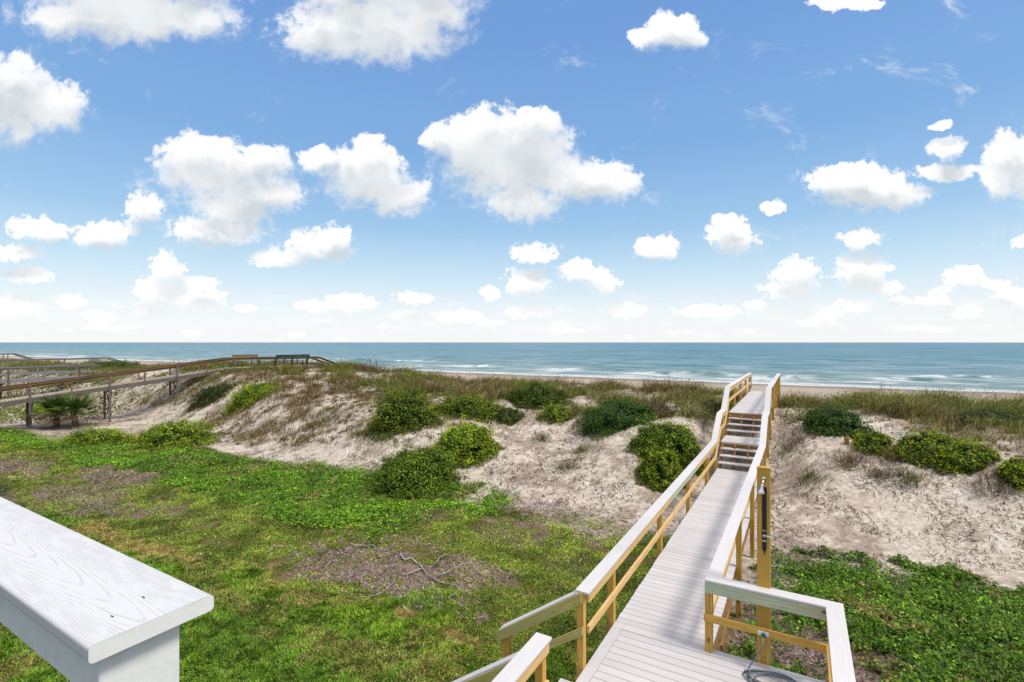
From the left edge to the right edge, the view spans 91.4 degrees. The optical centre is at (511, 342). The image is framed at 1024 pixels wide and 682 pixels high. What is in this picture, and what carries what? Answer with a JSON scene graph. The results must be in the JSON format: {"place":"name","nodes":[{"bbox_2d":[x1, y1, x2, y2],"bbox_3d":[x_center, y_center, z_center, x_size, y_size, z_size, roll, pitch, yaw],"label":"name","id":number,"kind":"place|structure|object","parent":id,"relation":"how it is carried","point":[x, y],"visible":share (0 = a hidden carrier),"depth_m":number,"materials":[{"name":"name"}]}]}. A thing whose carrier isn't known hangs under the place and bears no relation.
{"place":"outdoors","nodes":[
{"label":"outdoors","id":0,"kind":"place"},
{"bbox_2d":[0,443,676,661],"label":"weedy grass","id":1,"kind":"structure","parent":0,"point":[234,528],"depth_m":12.26,"materials":[{"name":"green plant"}]},
{"bbox_2d":[0,356,1023,681],"bbox_3d":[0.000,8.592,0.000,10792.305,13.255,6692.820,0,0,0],"label":"ground","id":2,"kind":"structure","parent":0,"point":[906,524],"depth_m":13.72,"materials":[{"name":"beige sand"}]},
{"bbox_2d":[0,353,32,358],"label":"weathered boardwalk","id":3,"kind":"structure","parent":2,"relation":"on","point":[7,354],"depth_m":92.25,"materials":[{"name":"grey wood"}]},
{"bbox_2d":[21,400,68,414],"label":"bush","id":4,"kind":"object","parent":2,"relation":"on","point":[38,410],"visible":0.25,"depth_m":34.12,"materials":[{"name":"green plant"}]},
{"bbox_2d":[0,364,99,399],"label":"weathered boardwalk","id":5,"kind":"structure","parent":2,"relation":"on","point":[8,380],"depth_m":42.35,"materials":[{"name":"grey wood"}]},
{"bbox_2d":[15,392,86,426],"bbox_3d":[-26.421,3.967,29.041,3.087,2.225,3.206,0,0,0],"label":"palmetto","id":6,"kind":"object","parent":2,"relation":"on","point":[52,403],"visible":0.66,"depth_m":28.51,"materials":[{"name":"green plant"}]},
{"bbox_2d":[0,357,119,362],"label":"weathered boardwalk","id":7,"kind":"structure","parent":2,"relation":"on","point":[64,359],"depth_m":65.05,"materials":[{"name":"brown wood"}]},
{"bbox_2d":[39,390,104,428],"bbox_3d":[-25.319,3.923,28.907,3.466,2.346,3.438,0,0,0],"label":"palmetto","id":8,"kind":"object","parent":2,"relation":"on","point":[72,404],"visible":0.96,"depth_m":28.51,"materials":[{"name":"green plant"}]},
{"bbox_2d":[56,419,139,446],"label":"bush","id":9,"kind":"object","parent":2,"relation":"on","point":[90,436],"visible":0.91,"depth_m":24.07,"materials":[{"name":"green plant"}]},
{"bbox_2d":[0,497,213,681],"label":"porch railing","id":10,"kind":"object","parent":2,"relation":"on","point":[75,606],"visible":1,"depth_m":1.18,"materials":[{"name":"white paint"}]},
{"bbox_2d":[94,359,140,368],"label":"bush","id":11,"kind":"object","parent":2,"relation":"on","point":[113,364],"visible":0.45,"depth_m":57.04,"materials":[{"name":"green plant"}]},
{"bbox_2d":[0,357,296,423],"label":"scrub","id":12,"kind":"object","parent":2,"relation":"on","point":[13,409],"visible":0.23,"depth_m":40.77,"materials":[{"name":"green plant"}]},
{"bbox_2d":[0,356,336,428],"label":"weathered boardwalk","id":13,"kind":"structure","parent":2,"relation":"on","point":[28,399],"depth_m":31.61,"materials":[{"name":"grey wood"}]},
{"bbox_2d":[232,354,259,366],"bbox_3d":[-20.331,1.615,38.407,0.870,1.335,1.900,0,0,42],"label":"bench","id":14,"kind":"object","parent":13,"relation":"on","point":[253,355],"visible":0.55,"depth_m":38.60,"materials":[{"name":"brown wood"}]},
{"bbox_2d":[273,354,309,367],"bbox_3d":[-17.292,1.615,39.137,0.870,1.335,2.650,0,0,42],"label":"bench","id":15,"kind":"object","parent":13,"relation":"on","point":[299,356],"visible":0.85,"depth_m":39.02,"materials":[{"name":"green wood"}]},
{"bbox_2d":[157,491,179,500],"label":"grass tussock","id":16,"kind":"object","parent":2,"relation":"on","point":[161,496],"depth_m":15.60,"materials":[{"name":"green plant"}]},
{"bbox_2d":[122,410,224,449],"bbox_3d":[-16.235,4.334,24.148,4.305,2.218,3.904,0,0,-29],"label":"bush","id":17,"kind":"object","parent":2,"relation":"on","point":[179,434],"visible":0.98,"depth_m":23.67,"materials":[{"name":"green plant"}]},
{"bbox_2d":[175,379,240,414],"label":"bush","id":18,"kind":"object","parent":2,"relation":"on","point":[204,394],"visible":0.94,"depth_m":30.40,"materials":[{"name":"green plant"}]},
{"bbox_2d":[223,487,242,493],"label":"grass tussock","id":19,"kind":"object","parent":2,"relation":"on","point":[225,491],"depth_m":16.23,"materials":[{"name":"green plant"}]},
{"bbox_2d":[218,379,284,416],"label":"bush","id":20,"kind":"object","parent":2,"relation":"on","point":[244,395],"visible":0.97,"depth_m":28.18,"materials":[{"name":"green plant"}]},
{"bbox_2d":[0,427,520,542],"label":"creeping vines","id":21,"kind":"object","parent":2,"relation":"on","point":[290,491],"visible":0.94,"depth_m":16.90,"materials":[{"name":"green plant"}]},
{"bbox_2d":[0,499,600,681],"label":"lawn grass","id":22,"kind":"structure","parent":2,"relation":"on","point":[18,643],"depth_m":8.19,"materials":[{"name":"green plant"}]},
{"bbox_2d":[350,543,386,549],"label":"dead branch","id":23,"kind":"object","parent":2,"relation":"on","point":[368,545],"visible":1,"depth_m":11.83,"materials":[{"name":"wood"}]},
{"bbox_2d":[367,359,376,375],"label":"sea oats","id":24,"kind":"object","parent":2,"relation":"on","point":[373,367],"visible":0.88,"depth_m":35.90,"materials":[{"name":"green plant"}]},
{"bbox_2d":[354,576,395,597],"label":"dead branch","id":25,"kind":"object","parent":2,"relation":"on","point":[375,594],"visible":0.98,"depth_m":9.59,"materials":[{"name":"grey wood"}]},
{"bbox_2d":[356,384,448,441],"bbox_3d":[-4.476,2.910,20.526,3.910,2.600,3.206,0,0,0],"label":"bush","id":26,"kind":"object","parent":2,"relation":"on","point":[404,413],"visible":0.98,"depth_m":20.00,"materials":[{"name":"green plant"}]},
{"bbox_2d":[356,438,468,500],"bbox_3d":[-3.261,4.328,16.635,3.720,2.322,3.109,0,0,0],"label":"bush","id":27,"kind":"object","parent":2,"relation":"on","point":[426,471],"visible":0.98,"depth_m":16.05,"materials":[{"name":"green plant"}]},
{"bbox_2d":[399,553,459,597],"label":"dead branch","id":28,"kind":"object","parent":2,"relation":"on","point":[403,558],"visible":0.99,"depth_m":10.50,"materials":[{"name":"wood"}]},
{"bbox_2d":[438,561,485,575],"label":"dead branch","id":29,"kind":"object","parent":2,"relation":"on","point":[458,566],"visible":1,"depth_m":10.75,"materials":[{"name":"wood"}]},
{"bbox_2d":[431,415,508,470],"bbox_3d":[-1.752,3.578,18.309,3.156,1.756,2.758,0,0,-19],"label":"bush","id":30,"kind":"object","parent":2,"relation":"on","point":[468,443],"visible":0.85,"depth_m":17.83,"materials":[{"name":"green plant"}]},
{"bbox_2d":[431,388,512,424],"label":"bush","id":31,"kind":"object","parent":2,"relation":"on","point":[466,405],"visible":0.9,"depth_m":21.27,"materials":[{"name":"green plant"}]},
{"bbox_2d":[494,405,527,426],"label":"bush","id":32,"kind":"object","parent":2,"relation":"on","point":[511,416],"visible":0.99,"depth_m":21.07,"materials":[{"name":"green plant"}]},
{"bbox_2d":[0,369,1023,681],"bbox_3d":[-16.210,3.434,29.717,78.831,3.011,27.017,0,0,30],"label":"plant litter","id":33,"kind":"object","parent":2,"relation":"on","point":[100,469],"visible":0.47,"depth_m":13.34,"materials":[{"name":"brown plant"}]},
{"bbox_2d":[2,356,1023,505],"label":"dune grass","id":34,"kind":"structure","parent":2,"relation":"on","point":[890,407],"depth_m":24.60,"materials":[{"name":"green plant"}]},
{"bbox_2d":[6,358,1023,478],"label":"crest scrub","id":35,"kind":"object","parent":2,"relation":"on","point":[388,371],"visible":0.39,"depth_m":27.53,"materials":[{"name":"green plant"}]},
{"bbox_2d":[499,376,575,410],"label":"bush","id":36,"kind":"object","parent":2,"relation":"on","point":[537,395],"visible":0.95,"depth_m":23.28,"materials":[{"name":"green plant"}]},
{"bbox_2d":[524,432,558,443],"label":"grass tussock","id":37,"kind":"object","parent":2,"relation":"on","point":[542,436],"depth_m":19.31,"materials":[{"name":"plant"}]},
{"bbox_2d":[530,401,578,425],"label":"bush","id":38,"kind":"object","parent":2,"relation":"on","point":[554,412],"visible":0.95,"depth_m":20.79,"materials":[{"name":"green plant"}]},
{"bbox_2d":[550,455,582,474],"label":"grass tussock","id":39,"kind":"object","parent":2,"relation":"on","point":[568,463],"depth_m":16.60,"materials":[{"name":"plant"}]},
{"bbox_2d":[564,442,597,455],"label":"grass tussock","id":40,"kind":"object","parent":2,"relation":"on","point":[583,448],"depth_m":17.66,"materials":[{"name":"plant"}]},
{"bbox_2d":[568,396,663,440],"bbox_3d":[4.075,2.939,19.447,3.799,1.902,3.441,0,0,0],"label":"bush","id":41,"kind":"object","parent":2,"relation":"on","point":[614,414],"visible":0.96,"depth_m":18.93,"materials":[{"name":"green plant"}]},
{"bbox_2d":[452,373,855,681],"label":"boardwalk","id":42,"kind":"structure","parent":2,"relation":"on","point":[668,623],"depth_m":6.96,"materials":[{"name":"white wood"}]},
{"bbox_2d":[758,630,768,643],"bbox_3d":[3.050,3.585,6.072,0.120,0.123,0.059,0,0,30],"label":"hose tap","id":43,"kind":"object","parent":42,"relation":"attached to","point":[764,635],"visible":1,"depth_m":6.06,"materials":[{"name":"white plastic"}]},
{"bbox_2d":[743,643,796,681],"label":"garden hose","id":44,"kind":"object","parent":43,"relation":"hanging from","point":[779,675],"visible":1,"depth_m":5.96,"materials":[{"name":"grey rubber"}]},
{"bbox_2d":[636,395,679,419],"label":"bush","id":45,"kind":"object","parent":2,"relation":"on","point":[662,405],"visible":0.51,"depth_m":19.44,"materials":[{"name":"green plant"}]},
{"bbox_2d":[632,440,690,494],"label":"bush","id":46,"kind":"object","parent":2,"relation":"on","point":[658,471],"visible":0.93,"depth_m":15.12,"materials":[{"name":"green plant"}]},
{"bbox_2d":[623,410,713,486],"bbox_3d":[5.256,3.396,16.675,3.113,2.285,2.877,0,0,12],"label":"bush","id":47,"kind":"object","parent":2,"relation":"on","point":[683,442],"visible":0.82,"depth_m":16.24,"materials":[{"name":"green plant"}]},
{"bbox_2d":[698,396,730,416],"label":"bush","id":48,"kind":"object","parent":2,"relation":"on","point":[713,406],"visible":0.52,"depth_m":20.52,"materials":[{"name":"green plant"}]},
{"bbox_2d":[757,466,772,665],"bbox_3d":[3.116,3.371,6.170,0.177,3.622,0.286,0,0,30],"label":"shower post","id":49,"kind":"object","parent":2,"relation":"on","point":[764,537],"visible":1,"depth_m":6.22,"materials":[{"name":"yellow wood"}]},
{"bbox_2d":[769,430,814,456],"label":"grass tussock","id":50,"kind":"object","parent":2,"relation":"on","point":[798,439],"depth_m":16.37,"materials":[{"name":"plant"}]},
{"bbox_2d":[787,410,804,421],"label":"grass tussock","id":51,"kind":"object","parent":2,"relation":"on","point":[801,418],"depth_m":19.04,"materials":[{"name":"plant"}]},
{"bbox_2d":[784,464,836,488],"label":"grass tussock","id":52,"kind":"object","parent":2,"relation":"on","point":[811,472],"depth_m":14.46,"materials":[{"name":"green plant"}]},
{"bbox_2d":[795,395,881,442],"bbox_3d":[10.787,2.591,16.588,2.683,1.823,2.437,0,0,17],"label":"bush","id":53,"kind":"object","parent":2,"relation":"on","point":[825,421],"visible":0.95,"depth_m":16.24,"materials":[{"name":"green plant"}]},
{"bbox_2d":[844,437,848,444],"bbox_3d":[10.355,3.142,15.470,0.100,0.420,0.100,0,0,0],"label":"wooden stub","id":54,"kind":"object","parent":2,"relation":"on","point":[846,440],"visible":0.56,"depth_m":15.42,"materials":[{"name":"brown wood"}]},
{"bbox_2d":[825,439,881,478],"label":"grass tussock","id":55,"kind":"object","parent":2,"relation":"on","point":[850,457],"depth_m":14.62,"materials":[{"name":"brown plant"}]},
{"bbox_2d":[846,429,897,456],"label":"bush","id":56,"kind":"object","parent":2,"relation":"on","point":[875,439],"visible":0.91,"depth_m":14.91,"materials":[{"name":"green plant"}]},
{"bbox_2d":[726,544,1023,681],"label":"creeping vines","id":57,"kind":"object","parent":2,"relation":"on","point":[932,668],"visible":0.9,"depth_m":8.63,"materials":[{"name":"green plant"}]},
{"bbox_2d":[859,457,911,482],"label":"grass tussock","id":58,"kind":"object","parent":2,"relation":"on","point":[881,474],"depth_m":13.93,"materials":[{"name":"brown plant"}]},
{"bbox_2d":[867,443,910,468],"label":"grass tussock","id":59,"kind":"object","parent":2,"relation":"on","point":[893,457],"depth_m":14.41,"materials":[{"name":"plant"}]},
{"bbox_2d":[882,462,937,492],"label":"grass tussock","id":60,"kind":"object","parent":2,"relation":"on","point":[908,474],"depth_m":13.47,"materials":[{"name":"plant"}]},
{"bbox_2d":[886,422,970,472],"bbox_3d":[12.009,3.166,14.445,2.627,1.700,1.894,0,0,0],"label":"bush","id":61,"kind":"object","parent":2,"relation":"on","point":[921,450],"visible":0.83,"depth_m":14.23,"materials":[{"name":"green plant"}]},
{"bbox_2d":[928,438,1006,477],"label":"bush","id":62,"kind":"object","parent":2,"relation":"on","point":[956,453],"visible":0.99,"depth_m":13.49,"materials":[{"name":"green plant"}]},
{"bbox_2d":[944,399,1023,424],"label":"bush","id":63,"kind":"object","parent":2,"relation":"on","point":[1009,415],"visible":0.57,"depth_m":16.90,"materials":[{"name":"green plant"}]},
{"bbox_2d":[960,462,1020,506],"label":"grass tussock","id":64,"kind":"object","parent":2,"relation":"on","point":[999,490],"depth_m":12.64,"materials":[{"name":"brown plant"}]},
{"bbox_2d":[995,455,1023,492],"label":"bush","id":65,"kind":"object","parent":2,"relation":"on","point":[1013,468],"visible":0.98,"depth_m":12.61,"materials":[{"name":"green plant"}]},
{"bbox_2d":[0,342,1023,392],"bbox_3d":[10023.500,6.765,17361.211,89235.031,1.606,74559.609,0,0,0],"label":"sea","id":66,"kind":"structure","parent":0,"point":[983,366],"depth_m":242.41,"materials":[{"name":"liquid"}]},
{"bbox_2d":[0,0,1023,341],"label":"sky","id":67,"kind":"structure","parent":0,"point":[171,170],"materials":[{"name":"blue"}]}
]}

